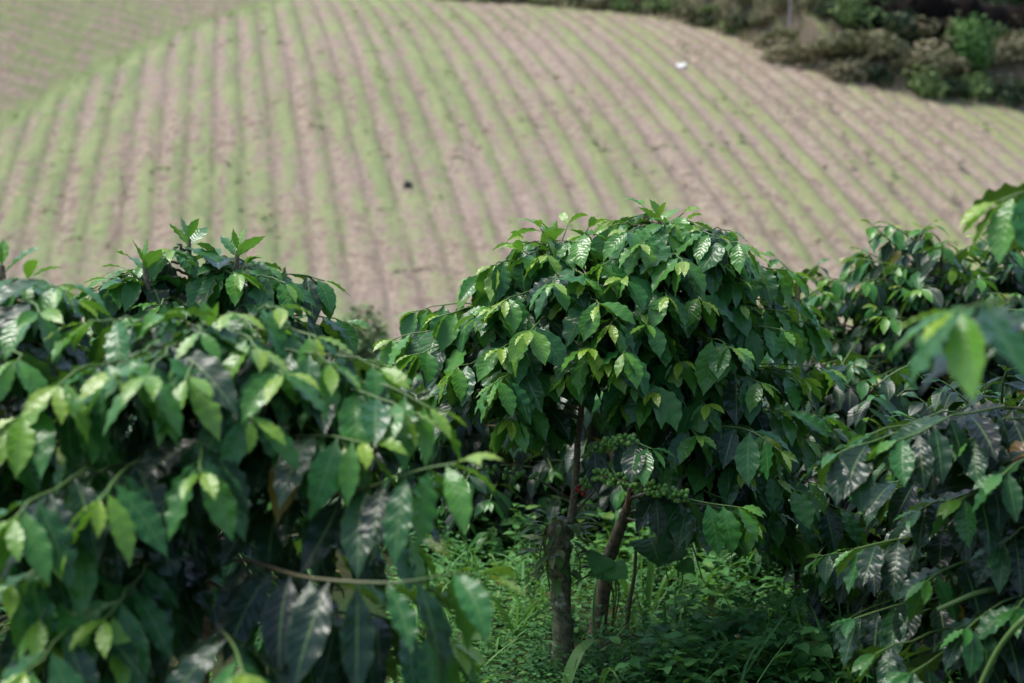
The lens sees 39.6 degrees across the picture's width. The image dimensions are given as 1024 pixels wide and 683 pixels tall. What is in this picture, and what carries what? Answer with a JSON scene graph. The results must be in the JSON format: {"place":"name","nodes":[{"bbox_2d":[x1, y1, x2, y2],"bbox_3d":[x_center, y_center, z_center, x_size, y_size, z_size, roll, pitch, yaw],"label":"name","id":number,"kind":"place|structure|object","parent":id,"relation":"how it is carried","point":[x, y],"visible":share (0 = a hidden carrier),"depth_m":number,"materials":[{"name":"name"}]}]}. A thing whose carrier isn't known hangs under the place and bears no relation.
{"place":"outdoors","nodes":[
{"label":"outdoors","id":0,"kind":"place"},
{"bbox_2d":[0,491,830,682],"bbox_3d":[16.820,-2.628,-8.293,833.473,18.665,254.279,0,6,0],"label":"ground","id":1,"kind":"structure","parent":0,"point":[337,596],"depth_m":4.95,"materials":[{"name":"green plant"}]},
{"bbox_2d":[0,240,216,682],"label":"coffee tree","id":2,"kind":"object","parent":1,"relation":"on","point":[34,312],"visible":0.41,"depth_m":2.35,"materials":[{"name":"green plant"}]},
{"bbox_2d":[0,329,218,613],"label":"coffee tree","id":3,"kind":"object","parent":1,"relation":"on","point":[19,404],"visible":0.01,"depth_m":5.43,"materials":[{"name":"green plant"}]},
{"bbox_2d":[0,218,397,680],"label":"coffee tree","id":4,"kind":"object","parent":1,"relation":"on","point":[153,282],"visible":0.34,"depth_m":3.19,"materials":[{"name":"green plant"}]},
{"bbox_2d":[195,419,302,528],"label":"coffee tree","id":5,"kind":"object","parent":1,"relation":"on","point":[197,424],"depth_m":6.16,"materials":[{"name":"green plant"}]},
{"bbox_2d":[0,300,524,682],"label":"coffee tree","id":6,"kind":"object","parent":1,"relation":"on","point":[165,474],"visible":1,"depth_m":2.11,"materials":[{"name":"green plant"}]},
{"bbox_2d":[332,301,391,362],"bbox_3d":[-1.646,0.013,15.060,0.800,0.877,0.783,0,6,0],"label":"shrub","id":7,"kind":"object","parent":1,"relation":"on","point":[366,343],"visible":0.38,"depth_m":14.97,"materials":[{"name":"green plant"}]},
{"bbox_2d":[330,362,393,508],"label":"coffee tree","id":8,"kind":"object","parent":1,"relation":"on","point":[343,500],"visible":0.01,"depth_m":6.23,"materials":[{"name":"green plant"}]},
{"bbox_2d":[370,340,445,389],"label":"coffee tree","id":9,"kind":"object","parent":1,"relation":"on","point":[418,377],"visible":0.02,"depth_m":7.76,"materials":[{"name":"green plant"}]},
{"bbox_2d":[340,366,524,552],"bbox_3d":[-0.287,0.505,6.184,0.993,0.879,1.168,2,7,20],"label":"coffee tree","id":10,"kind":"object","parent":1,"relation":"on","point":[419,391],"visible":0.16,"depth_m":5.81,"materials":[{"name":"green plant"}]},
{"bbox_2d":[0,475,962,682],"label":"undergrowth","id":11,"kind":"object","parent":1,"relation":"on","point":[696,655],"visible":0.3,"depth_m":4.30,"materials":[{"name":"green plant"}]},
{"bbox_2d":[472,563,491,591],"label":"leafy weed","id":12,"kind":"object","parent":1,"relation":"on","point":[480,577],"visible":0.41,"depth_m":4.97,"materials":[{"name":"green plant"}]},
{"bbox_2d":[412,367,609,557],"bbox_3d":[0.035,0.417,6.100,1.196,1.007,1.198,-3,7,-26],"label":"coffee tree","id":13,"kind":"object","parent":1,"relation":"on","point":[475,442],"visible":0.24,"depth_m":5.73,"materials":[{"name":"green plant"}]},
{"bbox_2d":[497,524,529,568],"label":"leafy weed","id":14,"kind":"object","parent":1,"relation":"on","point":[515,537],"visible":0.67,"depth_m":5.38,"materials":[{"name":"green plant"}]},
{"bbox_2d":[508,503,531,561],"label":"leafy weed","id":15,"kind":"object","parent":1,"relation":"on","point":[518,515],"visible":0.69,"depth_m":5.57,"materials":[{"name":"green plant"}]},
{"bbox_2d":[491,586,571,640],"bbox_3d":[0.058,0.904,4.542,0.348,0.176,0.190,-5,8,-35],"label":"grass clump","id":16,"kind":"object","parent":1,"relation":"on","point":[531,605],"visible":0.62,"depth_m":4.59,"materials":[{"name":"green plant"}]},
{"bbox_2d":[532,627,552,660],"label":"leafy weed","id":17,"kind":"object","parent":1,"relation":"on","point":[545,635],"visible":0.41,"depth_m":4.42,"materials":[{"name":"green plant"}]},
{"bbox_2d":[543,565,586,634],"bbox_3d":[0.177,0.864,4.657,0.145,0.271,0.108,3,7,24],"label":"leafy weed","id":18,"kind":"object","parent":1,"relation":"on","point":[575,612],"visible":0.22,"depth_m":4.64,"materials":[{"name":"green plant"}]},
{"bbox_2d":[460,384,701,563],"bbox_3d":[0.418,0.467,5.951,1.160,0.977,1.148,-6,9,-44],"label":"coffee tree","id":19,"kind":"object","parent":1,"relation":"on","point":[614,497],"visible":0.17,"depth_m":5.61,"materials":[{"name":"green plant"}]},
{"bbox_2d":[561,639,607,682],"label":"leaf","id":20,"kind":"object","parent":1,"relation":"on","point":[574,659],"visible":0.99,"depth_m":4.05,"materials":[{"name":"green plant"}]},
{"bbox_2d":[509,380,700,556],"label":"coffee tree","id":21,"kind":"object","parent":1,"relation":"on","point":[596,434],"visible":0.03,"depth_m":5.79,"materials":[{"name":"green plant"}]},
{"bbox_2d":[586,549,627,632],"bbox_3d":[0.280,0.804,4.427,0.125,0.403,0.466,0,6,0],"label":"vine","id":22,"kind":"object","parent":1,"relation":"on","point":[605,568],"visible":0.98,"depth_m":4.22,"materials":[{"name":"green plant"}]},
{"bbox_2d":[596,635,645,649],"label":"dry stalk","id":23,"kind":"object","parent":1,"relation":"on","point":[606,643],"visible":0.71,"depth_m":4.15,"materials":[{"name":"green plant"}]},
{"bbox_2d":[373,197,880,671],"bbox_3d":[0.369,0.301,4.205,1.581,1.442,0.988,0,6,0],"label":"coffee tree","id":24,"kind":"object","parent":1,"relation":"on","point":[532,334],"visible":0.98,"depth_m":4.05,"materials":[{"name":"green plant"}]},
{"bbox_2d":[517,504,602,599],"bbox_3d":[0.139,0.621,4.290,0.267,0.276,0.267,3,7,23],"label":"epiphyte","id":25,"kind":"object","parent":24,"relation":"attached to","point":[542,562],"visible":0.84,"depth_m":4.25,"materials":[{"name":"green plant"}]},
{"bbox_2d":[623,550,636,640],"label":"dry stalk","id":26,"kind":"object","parent":1,"relation":"on","point":[629,605],"visible":0.72,"depth_m":4.43,"materials":[{"name":"plant"}]},
{"bbox_2d":[616,554,646,621],"bbox_3d":[0.403,0.824,4.751,0.101,0.328,0.101,-4,8,-33],"label":"leafy weed","id":27,"kind":"object","parent":1,"relation":"on","point":[636,586],"visible":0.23,"depth_m":4.76,"materials":[{"name":"green plant"}]},
{"bbox_2d":[627,525,655,588],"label":"leafy weed","id":28,"kind":"object","parent":1,"relation":"on","point":[644,533],"visible":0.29,"depth_m":4.97,"materials":[{"name":"green plant"}]},
{"bbox_2d":[543,527,743,635],"bbox_3d":[0.430,0.677,4.634,0.675,0.608,0.333,0,6,0],"label":"grass clump","id":29,"kind":"object","parent":1,"relation":"on","point":[650,578],"visible":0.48,"depth_m":4.64,"materials":[{"name":"green plant"}]},
{"bbox_2d":[632,579,654,636],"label":"leafy weed","id":30,"kind":"object","parent":1,"relation":"on","point":[638,601],"visible":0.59,"depth_m":4.54,"materials":[{"name":"green plant"}]},
{"bbox_2d":[629,537,694,610],"bbox_3d":[0.519,0.787,4.501,0.192,0.421,0.510,2,7,21],"label":"plant","id":31,"kind":"object","parent":1,"relation":"on","point":[667,552],"visible":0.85,"depth_m":4.32,"materials":[{"name":"green plant"}]},
{"bbox_2d":[652,564,673,604],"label":"leafy weed","id":32,"kind":"object","parent":1,"relation":"on","point":[662,571],"visible":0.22,"depth_m":4.99,"materials":[{"name":"green plant"}]},
{"bbox_2d":[655,587,693,636],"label":"leafy weed","id":33,"kind":"object","parent":1,"relation":"on","point":[673,599],"visible":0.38,"depth_m":4.52,"materials":[{"name":"green plant"}]},
{"bbox_2d":[673,548,692,590],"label":"leafy weed","id":34,"kind":"object","parent":1,"relation":"on","point":[679,561],"visible":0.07,"depth_m":5.08,"materials":[{"name":"green plant"}]},
{"bbox_2d":[631,543,762,614],"bbox_3d":[0.623,0.839,4.744,0.426,0.259,0.375,-6,9,-44],"label":"grass clump","id":35,"kind":"object","parent":1,"relation":"on","point":[709,577],"visible":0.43,"depth_m":4.76,"materials":[{"name":"green plant"}]},
{"bbox_2d":[628,359,829,558],"bbox_3d":[0.973,0.508,5.536,1.023,0.912,1.239,0,6,0],"label":"coffee tree","id":36,"kind":"object","parent":1,"relation":"on","point":[765,403],"depth_m":5.29,"materials":[{"name":"green plant"}]},
{"bbox_2d":[721,558,747,603],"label":"leafy weed","id":37,"kind":"object","parent":1,"relation":"on","point":[741,559],"visible":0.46,"depth_m":4.81,"materials":[{"name":"green plant"}]},
{"bbox_2d":[752,548,773,593],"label":"leafy weed","id":38,"kind":"object","parent":1,"relation":"on","point":[761,581],"visible":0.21,"depth_m":4.97,"materials":[{"name":"green plant"}]},
{"bbox_2d":[771,615,800,639],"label":"leafy weed","id":39,"kind":"object","parent":1,"relation":"on","point":[792,620],"visible":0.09,"depth_m":4.34,"materials":[{"name":"green plant"}]},
{"bbox_2d":[758,288,862,366],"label":"coffee tree","id":40,"kind":"object","parent":1,"relation":"on","point":[823,353],"visible":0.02,"depth_m":6.28,"materials":[{"name":"green plant"}]},
{"bbox_2d":[739,338,923,607],"bbox_3d":[1.277,0.506,4.999,0.996,1.062,1.081,0,6,0],"label":"coffee tree","id":41,"kind":"object","parent":1,"relation":"on","point":[854,405],"visible":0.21,"depth_m":4.86,"materials":[{"name":"green plant"}]},
{"bbox_2d":[774,397,966,606],"bbox_3d":[1.288,0.620,4.960,1.022,0.844,1.018,-2,7,-20],"label":"coffee tree","id":42,"kind":"object","parent":1,"relation":"on","point":[821,549],"visible":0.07,"depth_m":4.72,"materials":[{"name":"green plant"}]},
{"bbox_2d":[764,247,1003,417],"bbox_3d":[1.609,0.218,6.394,1.316,1.259,1.405,4,8,33],"label":"coffee tree","id":43,"kind":"object","parent":1,"relation":"on","point":[886,346],"visible":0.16,"depth_m":6.25,"materials":[{"name":"green plant"}]},
{"bbox_2d":[787,387,1010,682],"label":"coffee tree","id":44,"kind":"object","parent":1,"relation":"on","point":[829,581],"visible":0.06,"depth_m":4.10,"materials":[{"name":"green plant"}]},
{"bbox_2d":[796,183,1023,682],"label":"coffee tree","id":45,"kind":"object","parent":1,"relation":"on","point":[976,554],"visible":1,"depth_m":2.69,"materials":[{"name":"green plant"}]},
{"bbox_2d":[813,219,1023,403],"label":"coffee tree","id":46,"kind":"object","parent":1,"relation":"on","point":[923,250],"visible":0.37,"depth_m":6.10,"materials":[{"name":"green plant"}]},
{"bbox_2d":[829,364,1023,682],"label":"coffee tree","id":47,"kind":"object","parent":1,"relation":"on","point":[944,398],"visible":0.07,"depth_m":3.90,"materials":[{"name":"green plant"}]},
{"bbox_2d":[938,230,1023,402],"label":"coffee tree","id":48,"kind":"object","parent":1,"relation":"on","point":[1008,275],"visible":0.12,"depth_m":6.36,"materials":[{"name":"green plant"}]},
{"bbox_2d":[477,498,500,549],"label":"leafy weed","id":49,"kind":"object","parent":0,"point":[490,515],"visible":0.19,"depth_m":5.84,"materials":[{"name":"green plant"}]},
{"bbox_2d":[0,0,1023,362],"bbox_3d":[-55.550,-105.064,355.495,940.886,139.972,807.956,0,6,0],"label":"hillside","id":50,"kind":"structure","parent":0,"point":[218,116],"depth_m":59.10,"materials":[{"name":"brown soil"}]},
{"bbox_2d":[402,180,412,187],"bbox_3d":[-3.934,-5.909,53.498,0.320,0.376,0.350,-5,8,-37],"label":"stone","id":51,"kind":"object","parent":50,"relation":"on","point":[406,184],"visible":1,"depth_m":53.40,"materials":[{"name":"grey stone"}]},
{"bbox_2d":[492,0,523,2],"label":"shrub","id":52,"kind":"object","parent":50,"relation":"on","point":[499,1],"visible":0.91,"depth_m":86.24,"materials":[{"name":"green plant"}]},
{"bbox_2d":[528,0,543,4],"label":"shrub","id":53,"kind":"object","parent":50,"relation":"on","point":[535,2],"visible":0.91,"depth_m":85.95,"materials":[{"name":"green plant"}]},
{"bbox_2d":[539,0,559,5],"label":"shrub","id":54,"kind":"object","parent":50,"relation":"on","point":[548,2],"visible":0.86,"depth_m":85.61,"materials":[{"name":"green plant"}]},
{"bbox_2d":[556,0,571,6],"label":"shrub","id":55,"kind":"object","parent":50,"relation":"on","point":[562,1],"visible":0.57,"depth_m":85.64,"materials":[{"name":"green plant"}]},
{"bbox_2d":[570,0,611,8],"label":"shrub","id":56,"kind":"object","parent":50,"relation":"on","point":[597,4],"visible":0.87,"depth_m":84.91,"materials":[{"name":"green plant"}]},
{"bbox_2d":[610,0,637,11],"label":"shrub","id":57,"kind":"object","parent":50,"relation":"on","point":[621,5],"visible":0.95,"depth_m":84.40,"materials":[{"name":"green plant"}]},
{"bbox_2d":[625,0,644,4],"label":"shrub","id":58,"kind":"object","parent":50,"relation":"on","point":[639,3],"visible":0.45,"depth_m":84.43,"materials":[{"name":"green plant"}]},
{"bbox_2d":[637,1,661,13],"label":"shrub","id":59,"kind":"object","parent":50,"relation":"on","point":[651,7],"visible":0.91,"depth_m":84.09,"materials":[{"name":"green plant"}]},
{"bbox_2d":[641,0,661,3],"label":"shrub","id":60,"kind":"object","parent":50,"relation":"on","point":[649,1],"visible":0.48,"depth_m":84.52,"materials":[{"name":"green plant"}]},
{"bbox_2d":[649,0,681,12],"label":"shrub","id":61,"kind":"object","parent":50,"relation":"on","point":[666,6],"visible":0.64,"depth_m":83.75,"materials":[{"name":"green plant"}]},
{"bbox_2d":[677,62,685,67],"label":"plastic scrap","id":62,"kind":"object","parent":50,"relation":"on","point":[681,65],"visible":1,"depth_m":69.28,"materials":[{"name":"white plastic"}]},
{"bbox_2d":[668,0,713,18],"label":"shrub","id":63,"kind":"object","parent":50,"relation":"on","point":[688,9],"visible":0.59,"depth_m":81.47,"materials":[{"name":"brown plant"}]},
{"bbox_2d":[690,8,712,19],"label":"shrub","id":64,"kind":"object","parent":50,"relation":"on","point":[696,18],"visible":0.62,"depth_m":81.23,"materials":[{"name":"green plant"}]},
{"bbox_2d":[694,18,710,26],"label":"shrub","id":65,"kind":"object","parent":50,"relation":"on","point":[699,23],"visible":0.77,"depth_m":80.61,"materials":[{"name":"green plant"}]},
{"bbox_2d":[695,2,722,12],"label":"shrub","id":66,"kind":"object","parent":50,"relation":"on","point":[709,8],"visible":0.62,"depth_m":80.66,"materials":[{"name":"green plant"}]},
{"bbox_2d":[698,13,720,25],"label":"shrub","id":67,"kind":"object","parent":50,"relation":"on","point":[706,17],"visible":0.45,"depth_m":80.33,"materials":[{"name":"green plant"}]},
{"bbox_2d":[717,20,738,33],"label":"shrub","id":68,"kind":"object","parent":50,"relation":"on","point":[731,30],"visible":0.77,"depth_m":78.65,"materials":[{"name":"green plant"}]},
{"bbox_2d":[711,0,749,20],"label":"shrub","id":69,"kind":"object","parent":50,"relation":"on","point":[723,9],"visible":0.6,"depth_m":78.95,"materials":[{"name":"green plant"}]},
{"bbox_2d":[723,7,754,26],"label":"shrub","id":70,"kind":"object","parent":50,"relation":"on","point":[726,17],"visible":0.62,"depth_m":78.30,"materials":[{"name":"green plant"}]},
{"bbox_2d":[456,0,1023,105],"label":"bank grass","id":71,"kind":"structure","parent":50,"relation":"on","point":[743,33],"depth_m":74.22,"materials":[{"name":"green plant"}]},
{"bbox_2d":[726,9,759,29],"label":"shrub","id":72,"kind":"object","parent":50,"relation":"on","point":[740,21],"visible":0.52,"depth_m":77.77,"materials":[{"name":"green plant"}]},
{"bbox_2d":[747,12,774,24],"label":"shrub","id":73,"kind":"object","parent":50,"relation":"on","point":[761,19],"visible":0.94,"depth_m":76.59,"materials":[{"name":"green plant"}]},
{"bbox_2d":[753,31,777,43],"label":"shrub","id":74,"kind":"object","parent":50,"relation":"on","point":[763,33],"visible":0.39,"depth_m":75.51,"materials":[{"name":"green plant"}]},
{"bbox_2d":[749,32,789,49],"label":"shrub","id":75,"kind":"object","parent":50,"relation":"on","point":[759,43],"visible":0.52,"depth_m":75.16,"materials":[{"name":"green plant"}]},
{"bbox_2d":[752,0,800,11],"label":"shrub","id":76,"kind":"object","parent":50,"relation":"on","point":[762,7],"visible":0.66,"depth_m":75.48,"materials":[{"name":"green plant"}]},
{"bbox_2d":[770,26,798,37],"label":"shrub","id":77,"kind":"object","parent":50,"relation":"on","point":[785,33],"visible":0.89,"depth_m":74.20,"materials":[{"name":"green plant"}]},
{"bbox_2d":[789,0,791,27],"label":"post","id":78,"kind":"object","parent":50,"relation":"on","point":[790,11],"visible":0.91,"depth_m":74.68,"materials":[{"name":"grey wood"}]},
{"bbox_2d":[761,37,831,62],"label":"shrub","id":79,"kind":"object","parent":50,"relation":"on","point":[784,53],"visible":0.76,"depth_m":72.03,"materials":[{"name":"brown plant"}]},
{"bbox_2d":[790,0,849,11],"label":"shrub","id":80,"kind":"object","parent":50,"relation":"on","point":[799,3],"visible":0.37,"depth_m":73.96,"materials":[{"name":"green plant"}]},
{"bbox_2d":[809,1,843,21],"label":"shrub","id":81,"kind":"object","parent":50,"relation":"on","point":[822,9],"visible":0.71,"depth_m":72.83,"materials":[{"name":"green plant"}]},
{"bbox_2d":[810,28,871,55],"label":"shrub","id":82,"kind":"object","parent":50,"relation":"on","point":[824,48],"visible":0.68,"depth_m":70.56,"materials":[{"name":"green plant"}]},
{"bbox_2d":[821,55,873,80],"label":"shrub","id":83,"kind":"object","parent":50,"relation":"on","point":[837,67],"visible":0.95,"depth_m":69.89,"materials":[{"name":"green plant"}]},
{"bbox_2d":[824,0,887,27],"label":"shrub","id":84,"kind":"object","parent":50,"relation":"on","point":[846,15],"visible":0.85,"depth_m":71.54,"materials":[{"name":"green plant"}]},
{"bbox_2d":[820,29,914,58],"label":"shrub","id":85,"kind":"object","parent":50,"relation":"on","point":[891,46],"visible":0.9,"depth_m":70.35,"materials":[{"name":"green plant"}]},
{"bbox_2d":[862,63,894,83],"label":"shrub","id":86,"kind":"object","parent":50,"relation":"on","point":[876,70],"visible":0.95,"depth_m":69.64,"materials":[{"name":"green plant"}]},
{"bbox_2d":[887,180,895,191],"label":"seedling","id":87,"kind":"object","parent":50,"relation":"on","point":[890,185],"visible":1,"depth_m":56.25,"materials":[{"name":"green plant"}]},
{"bbox_2d":[880,0,918,4],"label":"shrub","id":88,"kind":"object","parent":50,"relation":"on","point":[885,2],"visible":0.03,"depth_m":71.71,"materials":[{"name":"green plant"}]},
{"bbox_2d":[878,7,927,41],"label":"shrub","id":89,"kind":"object","parent":50,"relation":"on","point":[907,19],"visible":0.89,"depth_m":70.81,"materials":[{"name":"green plant"}]},
{"bbox_2d":[857,38,952,76],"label":"shrub","id":90,"kind":"object","parent":50,"relation":"on","point":[924,55],"visible":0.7,"depth_m":69.45,"materials":[{"name":"green plant"}]},
{"bbox_2d":[883,15,957,37],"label":"shrub","id":91,"kind":"object","parent":50,"relation":"on","point":[923,28],"visible":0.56,"depth_m":71.04,"materials":[{"name":"green plant"}]},
{"bbox_2d":[900,61,950,97],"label":"shrub","id":92,"kind":"object","parent":50,"relation":"on","point":[928,84],"visible":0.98,"depth_m":68.75,"materials":[{"name":"green plant"}]},
{"bbox_2d":[845,0,1023,43],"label":"earth bank","id":93,"kind":"structure","parent":50,"relation":"on","point":[942,10],"depth_m":71.84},
{"bbox_2d":[901,45,974,72],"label":"shrub","id":94,"kind":"object","parent":50,"relation":"on","point":[954,60],"visible":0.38,"depth_m":69.98,"materials":[{"name":"green plant"}]},
{"bbox_2d":[924,36,957,49],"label":"shrub","id":95,"kind":"object","parent":50,"relation":"on","point":[941,42],"visible":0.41,"depth_m":71.12,"materials":[{"name":"green plant"}]},
{"bbox_2d":[936,77,968,98],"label":"shrub","id":96,"kind":"object","parent":50,"relation":"on","point":[954,85],"visible":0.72,"depth_m":69.21,"materials":[{"name":"green plant"}]},
{"bbox_2d":[942,12,996,73],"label":"bushy tree","id":97,"kind":"object","parent":50,"relation":"on","point":[975,33],"visible":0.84,"depth_m":70.34,"materials":[{"name":"green plant"}]},
{"bbox_2d":[950,70,996,98],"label":"shrub","id":98,"kind":"object","parent":50,"relation":"on","point":[983,88],"visible":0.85,"depth_m":69.69,"materials":[{"name":"green plant"}]},
{"bbox_2d":[967,69,994,83],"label":"shrub","id":99,"kind":"object","parent":50,"relation":"on","point":[984,73],"visible":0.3,"depth_m":70.68,"materials":[{"name":"green plant"}]},
{"bbox_2d":[975,46,1010,65],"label":"shrub","id":100,"kind":"object","parent":50,"relation":"on","point":[994,59],"visible":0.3,"depth_m":71.07,"materials":[{"name":"green plant"}]},
{"bbox_2d":[987,20,1009,39],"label":"shrub","id":101,"kind":"object","parent":50,"relation":"on","point":[999,30],"visible":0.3,"depth_m":72.23,"materials":[{"name":"green plant"}]},
{"bbox_2d":[982,0,1023,6],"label":"shrub","id":102,"kind":"object","parent":50,"relation":"on","point":[1000,2],"visible":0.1,"depth_m":75.13,"materials":[{"name":"green plant"}]},
{"bbox_2d":[989,30,1023,61],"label":"shrub","id":103,"kind":"object","parent":50,"relation":"on","point":[1016,46],"visible":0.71,"depth_m":71.59,"materials":[{"name":"green plant"}]},
{"bbox_2d":[993,72,1021,92],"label":"shrub","id":104,"kind":"object","parent":50,"relation":"on","point":[998,79],"visible":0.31,"depth_m":70.49,"materials":[{"name":"green plant"}]},
{"bbox_2d":[994,77,1023,105],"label":"shrub","id":105,"kind":"object","parent":50,"relation":"on","point":[1010,92],"visible":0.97,"depth_m":69.63,"materials":[{"name":"green plant"}]}
]}

